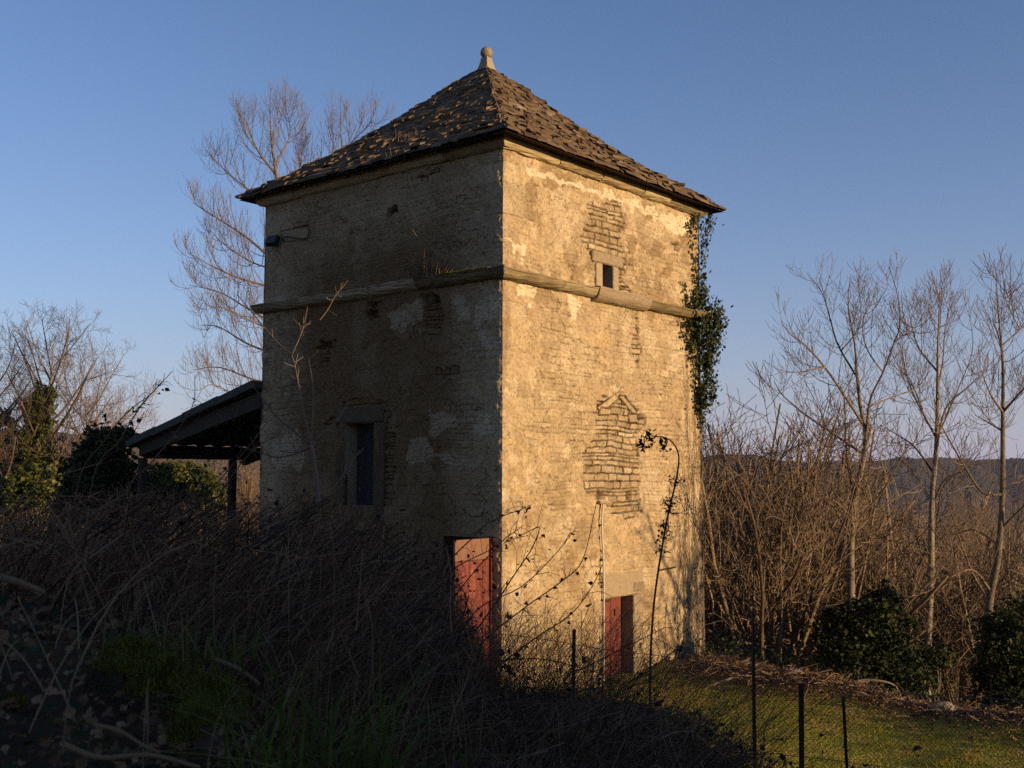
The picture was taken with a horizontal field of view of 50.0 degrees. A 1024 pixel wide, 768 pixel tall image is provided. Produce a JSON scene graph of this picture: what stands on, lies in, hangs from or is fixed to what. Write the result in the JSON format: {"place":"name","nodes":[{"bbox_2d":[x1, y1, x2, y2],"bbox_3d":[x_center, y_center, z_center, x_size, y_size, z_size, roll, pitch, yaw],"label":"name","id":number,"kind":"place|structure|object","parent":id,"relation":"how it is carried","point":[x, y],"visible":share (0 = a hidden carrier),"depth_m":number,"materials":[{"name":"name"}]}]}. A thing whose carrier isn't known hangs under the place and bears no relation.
{"place":"outdoors","nodes":[
{"label":"outdoors","id":0,"kind":"place"},
{"bbox_2d":[0,483,1023,767],"bbox_3d":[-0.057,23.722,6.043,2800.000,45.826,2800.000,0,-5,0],"label":"ground","id":1,"kind":"structure","parent":0,"point":[18,749],"depth_m":14.07,"materials":[{"name":"green plant"}]},
{"bbox_2d":[0,407,31,545],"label":"ivy bush","id":2,"kind":"object","parent":1,"relation":"on","point":[2,496],"visible":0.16,"depth_m":40.74,"materials":[{"name":"green plant"}]},
{"bbox_2d":[0,688,44,717],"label":"moss cushion","id":3,"kind":"object","parent":1,"relation":"on","point":[21,700],"visible":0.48,"depth_m":1.87,"materials":[{"name":"green plant"}]},
{"bbox_2d":[0,574,45,593],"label":"dead twig","id":4,"kind":"object","parent":1,"relation":"on","point":[13,580],"visible":1,"depth_m":2.46,"materials":[{"name":"grey wood"}]},
{"bbox_2d":[0,400,67,551],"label":"hazel shrub","id":5,"kind":"object","parent":1,"relation":"on","point":[22,520],"visible":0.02,"depth_m":45.30,"materials":[{"name":"plant"}]},
{"bbox_2d":[1,380,70,542],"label":"ivy column","id":6,"kind":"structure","parent":1,"relation":"on","point":[27,478],"depth_m":38.19,"materials":[{"name":"green plant"}]},
{"bbox_2d":[7,414,76,563],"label":"bramble cane","id":7,"kind":"object","parent":1,"relation":"on","point":[49,459],"visible":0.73,"depth_m":8.63,"materials":[{"name":"brown plant"}]},
{"bbox_2d":[0,327,97,514],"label":"bare tree","id":8,"kind":"object","parent":1,"relation":"on","point":[4,472],"visible":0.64,"depth_m":38.79,"materials":[{"name":"brown plant"}]},
{"bbox_2d":[6,407,124,556],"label":"hazel shrub","id":9,"kind":"object","parent":1,"relation":"on","point":[53,502],"visible":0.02,"depth_m":46.50,"materials":[{"name":"brown plant"}]},
{"bbox_2d":[0,462,141,644],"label":"dry weed","id":10,"kind":"object","parent":1,"relation":"on","point":[71,536],"visible":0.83,"depth_m":2.48,"materials":[{"name":"brown plant"}]},
{"bbox_2d":[0,297,159,519],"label":"bare tree","id":11,"kind":"object","parent":1,"relation":"on","point":[51,382],"visible":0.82,"depth_m":39.37,"materials":[{"name":"brown plant"}]},
{"bbox_2d":[0,338,192,536],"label":"bare tree","id":12,"kind":"object","parent":1,"relation":"on","point":[118,397],"visible":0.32,"depth_m":43.55,"materials":[{"name":"brown plant"}]},
{"bbox_2d":[57,380,168,535],"bbox_3d":[-3.368,1.361,9.276,0.876,2.830,0.375,3,-6,-30],"label":"bramble cane","id":13,"kind":"object","parent":1,"relation":"on","point":[105,439],"visible":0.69,"depth_m":9.27,"materials":[{"name":"brown plant"}]},
{"bbox_2d":[37,413,193,545],"bbox_3d":[-8.768,2.614,24.174,3.297,3.950,2.642,0,-5,0],"label":"evergreen bush","id":14,"kind":"object","parent":1,"relation":"on","point":[112,472],"visible":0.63,"depth_m":23.70,"materials":[{"name":"green plant"}]},
{"bbox_2d":[94,723,160,753],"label":"dead twig","id":15,"kind":"object","parent":1,"relation":"on","point":[118,730],"visible":1,"depth_m":1.56,"materials":[{"name":"brown wood"}]},
{"bbox_2d":[89,633,169,675],"bbox_3d":[-0.734,0.519,2.112,0.153,0.080,0.146,-3,-5,29],"label":"moss cushion","id":16,"kind":"object","parent":1,"relation":"on","point":[130,654],"visible":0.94,"depth_m":2.08,"materials":[{"name":"green plant"}]},
{"bbox_2d":[86,372,172,545],"bbox_3d":[-3.138,1.325,9.037,0.685,2.918,0.234,3,-6,-32],"label":"bramble cane","id":17,"kind":"object","parent":1,"relation":"on","point":[138,420],"visible":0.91,"depth_m":9.12,"materials":[{"name":"brown plant"}]},
{"bbox_2d":[49,582,214,701],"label":"dry weed","id":18,"kind":"object","parent":1,"relation":"on","point":[167,624],"visible":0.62,"depth_m":2.17,"materials":[{"name":"brown plant"}]},
{"bbox_2d":[0,592,279,767],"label":"creeping ivy","id":19,"kind":"object","parent":1,"relation":"on","point":[49,706],"visible":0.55,"depth_m":2.00,"materials":[{"name":"green plant"}]},
{"bbox_2d":[78,448,220,535],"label":"hazel shrub","id":20,"kind":"object","parent":1,"relation":"on","point":[147,497],"visible":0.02,"depth_m":43.44,"materials":[{"name":"brown plant"}]},
{"bbox_2d":[122,662,180,705],"bbox_3d":[-0.657,0.540,1.996,0.100,0.074,0.102,-3,-6,32],"label":"moss cushion","id":21,"kind":"object","parent":1,"relation":"on","point":[139,680],"visible":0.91,"depth_m":1.97,"materials":[{"name":"green plant"}]},
{"bbox_2d":[0,582,306,767],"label":"fallen leaves","id":22,"kind":"object","parent":1,"relation":"on","point":[17,618],"visible":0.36,"depth_m":2.04,"materials":[{"name":"brown plant"}]},
{"bbox_2d":[124,375,210,521],"bbox_3d":[-2.996,1.416,9.484,0.707,3.057,0.190,1,-5,-15],"label":"bramble cane","id":23,"kind":"object","parent":1,"relation":"on","point":[150,463],"visible":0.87,"depth_m":9.53,"materials":[{"name":"brown plant"}]},
{"bbox_2d":[129,651,210,695],"bbox_3d":[-0.639,0.532,2.037,0.147,0.078,0.147,0,-5,0],"label":"moss cushion","id":24,"kind":"object","parent":1,"relation":"on","point":[179,672],"visible":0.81,"depth_m":2.02,"materials":[{"name":"green plant"}]},
{"bbox_2d":[25,608,314,659],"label":"grass clump","id":25,"kind":"object","parent":1,"relation":"on","point":[195,651],"visible":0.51,"depth_m":2.34,"materials":[{"name":"plant"}]},
{"bbox_2d":[126,530,221,637],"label":"dry weed","id":26,"kind":"object","parent":1,"relation":"on","point":[137,592],"visible":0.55,"depth_m":2.58,"materials":[{"name":"brown plant"}]},
{"bbox_2d":[147,471,202,561],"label":"hazel shrub","id":27,"kind":"object","parent":1,"relation":"on","point":[176,523],"visible":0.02,"depth_m":46.27,"materials":[{"name":"brown plant"}]},
{"bbox_2d":[161,715,201,747],"bbox_3d":[-0.539,0.565,1.793,0.066,0.053,0.070,-3,-6,34],"label":"moss cushion","id":28,"kind":"object","parent":1,"relation":"on","point":[186,725],"visible":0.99,"depth_m":1.78,"materials":[{"name":"green plant"}]},
{"bbox_2d":[147,459,227,561],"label":"evergreen bush","id":29,"kind":"object","parent":1,"relation":"on","point":[194,474],"visible":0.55,"depth_m":30.59,"materials":[{"name":"green plant"}]},
{"bbox_2d":[0,462,375,767],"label":"dry stems","id":30,"kind":"object","parent":1,"relation":"on","point":[73,678],"visible":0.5,"depth_m":2.04,"materials":[{"name":"brown plant"}]},
{"bbox_2d":[66,610,316,681],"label":"grass clump","id":31,"kind":"object","parent":1,"relation":"on","point":[253,647],"visible":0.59,"depth_m":2.32,"materials":[{"name":"green plant"}]},
{"bbox_2d":[214,657,260,685],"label":"dead twig","id":32,"kind":"object","parent":31,"relation":"on","point":[236,668],"visible":0.96,"depth_m":2.25,"materials":[{"name":"grey wood"}]},
{"bbox_2d":[125,380,262,574],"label":"open shed","id":33,"kind":"structure","parent":1,"relation":"on","point":[232,419],"depth_m":22.99,"materials":[{"name":"brown wood"}]},
{"bbox_2d":[137,445,256,566],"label":"hazel shrub","id":34,"kind":"object","parent":1,"relation":"on","point":[199,493],"visible":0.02,"depth_m":44.59,"materials":[{"name":"brown plant"}]},
{"bbox_2d":[150,446,259,568],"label":"hazel shrub","id":35,"kind":"object","parent":1,"relation":"on","point":[253,479],"visible":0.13,"depth_m":40.48,"materials":[{"name":"plant"}]},
{"bbox_2d":[166,667,254,730],"bbox_3d":[-0.530,0.547,1.932,0.159,0.098,0.169,0,-5,0],"label":"moss cushion","id":36,"kind":"object","parent":1,"relation":"on","point":[204,690],"visible":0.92,"depth_m":1.90,"materials":[{"name":"green plant"}]},
{"bbox_2d":[185,460,259,575],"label":"hazel shrub","id":37,"kind":"object","parent":1,"relation":"on","point":[248,498],"visible":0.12,"depth_m":37.70,"materials":[{"name":"brown plant"}]},
{"bbox_2d":[186,425,270,565],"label":"bramble cane","id":38,"kind":"object","parent":1,"relation":"on","point":[231,466],"visible":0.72,"depth_m":9.72,"materials":[{"name":"brown plant"}]},
{"bbox_2d":[208,425,279,561],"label":"bramble cane","id":39,"kind":"object","parent":1,"relation":"on","point":[239,474],"visible":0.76,"depth_m":9.11,"materials":[{"name":"brown plant"}]},
{"bbox_2d":[206,560,296,737],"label":"dry weed","id":40,"kind":"object","parent":1,"relation":"on","point":[213,595],"visible":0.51,"depth_m":2.37,"materials":[{"name":"brown plant"}]},
{"bbox_2d":[168,74,395,408],"bbox_3d":[-7.085,-1.779,33.224,7.150,16.107,4.466,0,-5,0],"label":"ash tree","id":41,"kind":"object","parent":1,"relation":"on","point":[276,174],"visible":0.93,"depth_m":33.59,"materials":[{"name":"brown plant"}]},
{"bbox_2d":[235,282,362,616],"bbox_3d":[-2.131,1.306,10.427,1.313,4.725,1.006,0,-5,0],"label":"sapling","id":42,"kind":"object","parent":1,"relation":"on","point":[311,449],"visible":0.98,"depth_m":10.48,"materials":[{"name":"brown plant"}]},
{"bbox_2d":[308,562,368,737],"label":"dry weed","id":43,"kind":"object","parent":1,"relation":"on","point":[308,621],"visible":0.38,"depth_m":4.15,"materials":[{"name":"brown plant"}]},
{"bbox_2d":[52,598,669,767],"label":"grass clump","id":44,"kind":"object","parent":1,"relation":"on","point":[286,760],"visible":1,"depth_m":1.72,"materials":[{"name":"plant"}]},
{"bbox_2d":[63,742,200,767],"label":"dead twig","id":45,"kind":"object","parent":44,"relation":"on","point":[75,749],"visible":0.99,"depth_m":1.51,"materials":[{"name":"brown wood"}]},
{"bbox_2d":[0,493,738,767],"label":"dry grass","id":46,"kind":"structure","parent":1,"relation":"on","point":[328,694],"depth_m":3.13,"materials":[{"name":"plant"}]},
{"bbox_2d":[248,680,506,767],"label":"grass clump","id":47,"kind":"object","parent":1,"relation":"on","point":[348,764],"visible":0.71,"depth_m":1.78,"materials":[{"name":"green plant"}]},
{"bbox_2d":[359,506,530,650],"bbox_3d":[-0.631,2.250,9.491,1.592,2.380,0.373,1,-5,-6],"label":"bramble cane","id":48,"kind":"object","parent":1,"relation":"on","point":[484,552],"visible":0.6,"depth_m":9.60,"materials":[{"name":"brown plant"}]},
{"bbox_2d":[0,449,922,767],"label":"bramble thicket","id":49,"kind":"object","parent":1,"relation":"on","point":[360,622],"visible":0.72,"depth_m":4.84,"materials":[{"name":"plant"}]},
{"bbox_2d":[417,525,523,639],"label":"bramble cane","id":50,"kind":"object","parent":1,"relation":"on","point":[492,555],"visible":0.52,"depth_m":9.42,"materials":[{"name":"brown plant"}]},
{"bbox_2d":[234,46,726,691],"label":"dovecote tower","id":51,"kind":"structure","parent":1,"relation":"on","point":[538,360],"depth_m":18.78,"materials":[{"name":"stone"}]},
{"bbox_2d":[265,224,308,246],"bbox_3d":[-4.144,-2.759,20.535,1.078,0.304,0.246,-3,-5,29],"label":"floodlight","id":52,"kind":"object","parent":51,"relation":"attached to","point":[273,240],"visible":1,"depth_m":20.63,"materials":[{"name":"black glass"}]},
{"bbox_2d":[335,406,386,523],"bbox_3d":[-2.546,1.408,19.063,1.277,1.995,0.363,-4,-6,40],"label":"window","id":53,"kind":"structure","parent":51,"relation":"in","point":[370,479],"depth_m":19.19,"materials":[{"name":"stone"}]},
{"bbox_2d":[386,143,416,158],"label":"roof weed","id":54,"kind":"object","parent":51,"relation":"on","point":[396,152],"visible":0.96,"depth_m":18.24,"materials":[{"name":"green plant"}]},
{"bbox_2d":[395,126,422,141],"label":"roof weed","id":55,"kind":"object","parent":51,"relation":"on","point":[408,135],"visible":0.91,"depth_m":18.92,"materials":[{"name":"green plant"}]},
{"bbox_2d":[387,226,467,281],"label":"grass tuft","id":56,"kind":"object","parent":51,"relation":"on","point":[426,272],"visible":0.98,"depth_m":18.00,"materials":[{"name":"plant"}]},
{"bbox_2d":[434,266,491,275],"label":"moss","id":57,"kind":"object","parent":51,"relation":"on","point":[482,267],"visible":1,"depth_m":17.40,"materials":[{"name":"green plant"}]},
{"bbox_2d":[453,536,493,673],"bbox_3d":[-0.580,3.576,16.512,0.095,2.525,0.830,-4,-6,40],"label":"door","id":58,"kind":"structure","parent":51,"relation":"in","point":[478,548],"depth_m":16.63,"materials":[{"name":"red paint"}]},
{"bbox_2d":[598,504,604,684],"bbox_3d":[1.519,3.598,18.635,0.094,3.141,0.129,-4,-6,40],"label":"drainpipe","id":59,"kind":"object","parent":51,"relation":"attached to","point":[603,560],"visible":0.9,"depth_m":18.65,"materials":[{"name":"white plastic"}]},
{"bbox_2d":[597,501,612,503],"bbox_3d":[1.543,2.025,18.822,0.201,0.050,0.365,-4,-6,40],"label":"stone bracket","id":60,"kind":"object","parent":51,"relation":"attached to","point":[601,502],"visible":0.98,"depth_m":18.69,"materials":[{"name":"stone"}]},
{"bbox_2d":[605,596,621,674],"bbox_3d":[1.654,4.557,19.139,0.077,1.698,0.893,-4,-6,40],"label":"door","id":61,"kind":"structure","parent":51,"relation":"in","point":[609,602],"depth_m":19.30,"materials":[{"name":"red paint"}]},
{"bbox_2d":[589,250,651,311],"bbox_3d":[1.799,-1.814,19.601,0.630,0.909,1.639,-4,-6,40],"label":"window","id":62,"kind":"structure","parent":51,"relation":"in","point":[606,278],"depth_m":19.37,"materials":[{"name":"stone"}]},
{"bbox_2d":[665,198,732,661],"bbox_3d":[3.641,1.031,21.099,0.505,9.514,2.191,-4,-6,42],"label":"ivy","id":63,"kind":"object","parent":51,"relation":"attached to","point":[709,327],"visible":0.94,"depth_m":21.33,"materials":[{"name":"green plant"}]},
{"bbox_2d":[431,496,530,642],"bbox_3d":[-0.324,2.265,9.623,1.180,2.572,0.413,4,-6,-36],"label":"bramble cane","id":64,"kind":"object","parent":1,"relation":"on","point":[517,511],"visible":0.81,"depth_m":9.79,"materials":[{"name":"brown plant"}]},
{"bbox_2d":[453,501,547,660],"bbox_3d":[-0.132,2.092,8.557,1.286,2.361,0.499,3,-6,-30],"label":"bramble cane","id":65,"kind":"object","parent":1,"relation":"on","point":[528,560],"visible":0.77,"depth_m":8.76,"materials":[{"name":"brown plant"}]},
{"bbox_2d":[462,526,577,628],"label":"bramble cane","id":66,"kind":"object","parent":1,"relation":"on","point":[538,571],"visible":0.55,"depth_m":9.02,"materials":[{"name":"brown plant"}]},
{"bbox_2d":[479,506,595,645],"bbox_3d":[0.028,2.081,8.405,1.458,2.283,0.421,2,-5,-19],"label":"bramble cane","id":67,"kind":"object","parent":1,"relation":"on","point":[562,579],"visible":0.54,"depth_m":8.58,"materials":[{"name":"brown plant"}]},
{"bbox_2d":[487,565,614,682],"bbox_3d":[0.100,2.286,8.258,1.406,1.791,0.372,2,-5,-18],"label":"bramble cane","id":68,"kind":"object","parent":1,"relation":"on","point":[590,583],"visible":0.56,"depth_m":8.42,"materials":[{"name":"brown plant"}]},
{"bbox_2d":[473,648,631,685],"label":"bramble cane","id":69,"kind":"object","parent":1,"relation":"on","point":[551,660],"visible":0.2,"depth_m":8.44,"materials":[{"name":"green plant"}]},
{"bbox_2d":[547,623,685,699],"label":"bramble cane","id":70,"kind":"object","parent":1,"relation":"on","point":[613,653],"visible":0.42,"depth_m":8.17,"materials":[{"name":"brown plant"}]},
{"bbox_2d":[602,638,705,705],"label":"bramble cane","id":71,"kind":"object","parent":1,"relation":"on","point":[681,648],"visible":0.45,"depth_m":8.29,"materials":[{"name":"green plant"}]},
{"bbox_2d":[635,429,686,757],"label":"dry stalk","id":72,"kind":"object","parent":1,"relation":"on","point":[643,446],"visible":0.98,"depth_m":7.44,"materials":[{"name":"plant"}]},
{"bbox_2d":[710,675,773,685],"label":"fallen branch","id":73,"kind":"object","parent":1,"relation":"on","point":[726,679],"visible":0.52,"depth_m":18.24,"materials":[{"name":"brown wood"}]},
{"bbox_2d":[467,613,1023,767],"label":"wire fence","id":74,"kind":"object","parent":1,"relation":"on","point":[802,713],"visible":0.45,"depth_m":8.05,"materials":[{"name":"metal"}]},
{"bbox_2d":[731,525,769,765],"bbox_3d":[1.743,2.286,8.027,0.283,2.564,0.158,0,-5,0],"label":"thin whip","id":75,"kind":"object","parent":1,"relation":"on","point":[752,631],"visible":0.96,"depth_m":8.07,"materials":[{"name":"plant"}]},
{"bbox_2d":[702,446,839,655],"bbox_3d":[5.540,5.044,29.970,7.797,6.914,8.086,-1,-5,16],"label":"hazel shrub","id":76,"kind":"object","parent":1,"relation":"on","point":[715,615],"visible":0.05,"depth_m":29.64,"materials":[{"name":"brown plant"}]},
{"bbox_2d":[699,353,922,668],"bbox_3d":[4.842,2.860,23.395,6.337,7.094,5.964,5,-6,-43],"label":"hazel shrub","id":77,"kind":"object","parent":1,"relation":"on","point":[739,563],"visible":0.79,"depth_m":22.80,"materials":[{"name":"brown plant"}]},
{"bbox_2d":[636,667,1019,767],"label":"scattered leaves","id":78,"kind":"object","parent":1,"relation":"on","point":[862,724],"visible":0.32,"depth_m":15.88,"materials":[{"name":"brown plant"}]},
{"bbox_2d":[702,380,956,662],"bbox_3d":[7.027,3.680,28.699,8.001,9.517,8.500,-3,-6,32],"label":"hazel shrub","id":79,"kind":"object","parent":1,"relation":"on","point":[894,527],"visible":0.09,"depth_m":27.89,"materials":[{"name":"brown plant"}]},
{"bbox_2d":[697,354,967,658],"bbox_3d":[4.508,2.979,23.626,6.988,7.254,7.996,3,-5,-27],"label":"hazel shrub","id":80,"kind":"object","parent":1,"relation":"on","point":[712,601],"visible":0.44,"depth_m":23.12,"materials":[{"name":"brown plant"}]},
{"bbox_2d":[702,406,976,694],"bbox_3d":[5.886,3.937,24.806,8.086,6.914,7.797,1,-5,-15],"label":"hazel shrub","id":81,"kind":"object","parent":1,"relation":"on","point":[842,583],"visible":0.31,"depth_m":23.64,"materials":[{"name":"brown plant"}]},
{"bbox_2d":[656,656,1023,755],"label":"leaf litter","id":82,"kind":"object","parent":1,"relation":"on","point":[912,708],"visible":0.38,"depth_m":17.03,"materials":[{"name":"plant"}]},
{"bbox_2d":[784,668,802,674],"bbox_3d":[4.745,4.878,18.464,0.341,0.202,0.233,0,-5,0],"label":"rubble stone","id":83,"kind":"object","parent":82,"relation":"on","point":[790,670],"visible":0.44,"depth_m":18.40,"materials":[{"name":"grey stone"}]},
{"bbox_2d":[701,635,981,708],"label":"ground ivy","id":84,"kind":"object","parent":1,"relation":"on","point":[731,651],"visible":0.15,"depth_m":20.31,"materials":[{"name":"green plant"}]},
{"bbox_2d":[753,248,964,673],"bbox_3d":[7.181,2.064,22.989,5.065,10.067,3.383,4,-6,-41],"label":"ash tree","id":85,"kind":"object","parent":1,"relation":"on","point":[851,560],"visible":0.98,"depth_m":23.09,"materials":[{"name":"brown plant"}]},
{"bbox_2d":[788,574,935,690],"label":"ivy bush","id":86,"kind":"object","parent":1,"relation":"on","point":[861,646],"visible":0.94,"depth_m":21.31,"materials":[{"name":"green plant"}]},
{"bbox_2d":[711,493,1012,697],"bbox_3d":[8.404,5.688,27.428,6.805,6.034,7.057,4,-6,-37],"label":"hazel shrub","id":87,"kind":"object","parent":1,"relation":"on","point":[935,604],"visible":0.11,"depth_m":26.30,"materials":[{"name":"brown plant"}]},
{"bbox_2d":[702,382,1023,687],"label":"hazel shrub","id":88,"kind":"object","parent":1,"relation":"on","point":[912,549],"visible":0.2,"depth_m":27.32,"materials":[{"name":"brown plant"}]},
{"bbox_2d":[704,453,1023,708],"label":"twig scrub","id":89,"kind":"object","parent":1,"relation":"on","point":[921,542],"visible":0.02,"depth_m":44.79,"materials":[{"name":"brown plant"}]},
{"bbox_2d":[741,410,1023,704],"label":"hazel shrub","id":90,"kind":"object","parent":1,"relation":"on","point":[895,521],"visible":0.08,"depth_m":30.22,"materials":[{"name":"brown plant"}]},
{"bbox_2d":[883,632,959,702],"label":"ivy bush","id":91,"kind":"object","parent":1,"relation":"on","point":[930,659],"visible":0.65,"depth_m":22.77,"materials":[{"name":"green plant"}]},
{"bbox_2d":[831,509,1023,707],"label":"hazel shrub","id":92,"kind":"object","parent":1,"relation":"on","point":[961,690],"visible":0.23,"depth_m":25.28,"materials":[{"name":"brown plant"}]},
{"bbox_2d":[865,258,1000,704],"bbox_3d":[9.690,2.560,24.767,3.384,11.078,3.252,0,-5,0],"label":"ash tree","id":93,"kind":"object","parent":1,"relation":"on","point":[933,484],"visible":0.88,"depth_m":24.59,"materials":[{"name":"brown plant"}]},
{"bbox_2d":[930,701,957,710],"bbox_3d":[6.557,4.953,16.642,0.424,0.283,0.331,0,-5,0],"label":"rubble stone","id":94,"kind":"object","parent":1,"relation":"on","point":[949,705],"visible":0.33,"depth_m":16.57,"materials":[{"name":"grey stone"}]},
{"bbox_2d":[872,493,1023,710],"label":"hazel shrub","id":95,"kind":"object","parent":1,"relation":"on","point":[1009,542],"visible":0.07,"depth_m":29.76,"materials":[{"name":"brown plant"}]},
{"bbox_2d":[881,473,1023,707],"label":"hazel shrub","id":96,"kind":"object","parent":1,"relation":"on","point":[978,583],"visible":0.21,"depth_m":25.19,"materials":[{"name":"brown plant"}]},
{"bbox_2d":[919,245,1023,701],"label":"ash tree","id":97,"kind":"object","parent":1,"relation":"on","point":[993,579],"visible":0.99,"depth_m":20.49,"materials":[{"name":"brown plant"}]},
{"bbox_2d":[961,588,1023,710],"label":"ivy bush","id":98,"kind":"object","parent":1,"relation":"on","point":[998,674],"visible":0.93,"depth_m":17.90,"materials":[{"name":"green plant"}]},
{"bbox_2d":[0,0,1023,461],"label":"sky","id":99,"kind":"structure","parent":0,"point":[852,131],"materials":[{"name":"blue"}]},
{"bbox_2d":[1,431,1023,509],"bbox_3d":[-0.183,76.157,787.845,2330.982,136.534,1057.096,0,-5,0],"label":"hills","id":100,"kind":"structure","parent":0,"point":[911,483],"depth_m":989.59,"materials":[{"name":"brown plant"}]},
{"bbox_2d":[581,659,1023,767],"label":"lawn grass","id":101,"kind":"structure","parent":0,"point":[921,740],"depth_m":15.39,"materials":[{"name":"green plant"}]},
{"bbox_2d":[656,646,1023,767],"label":"fallen twigs","id":102,"kind":"object","parent":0,"point":[816,674],"depth_m":17.87,"materials":[{"name":"brown wood"}]}
]}

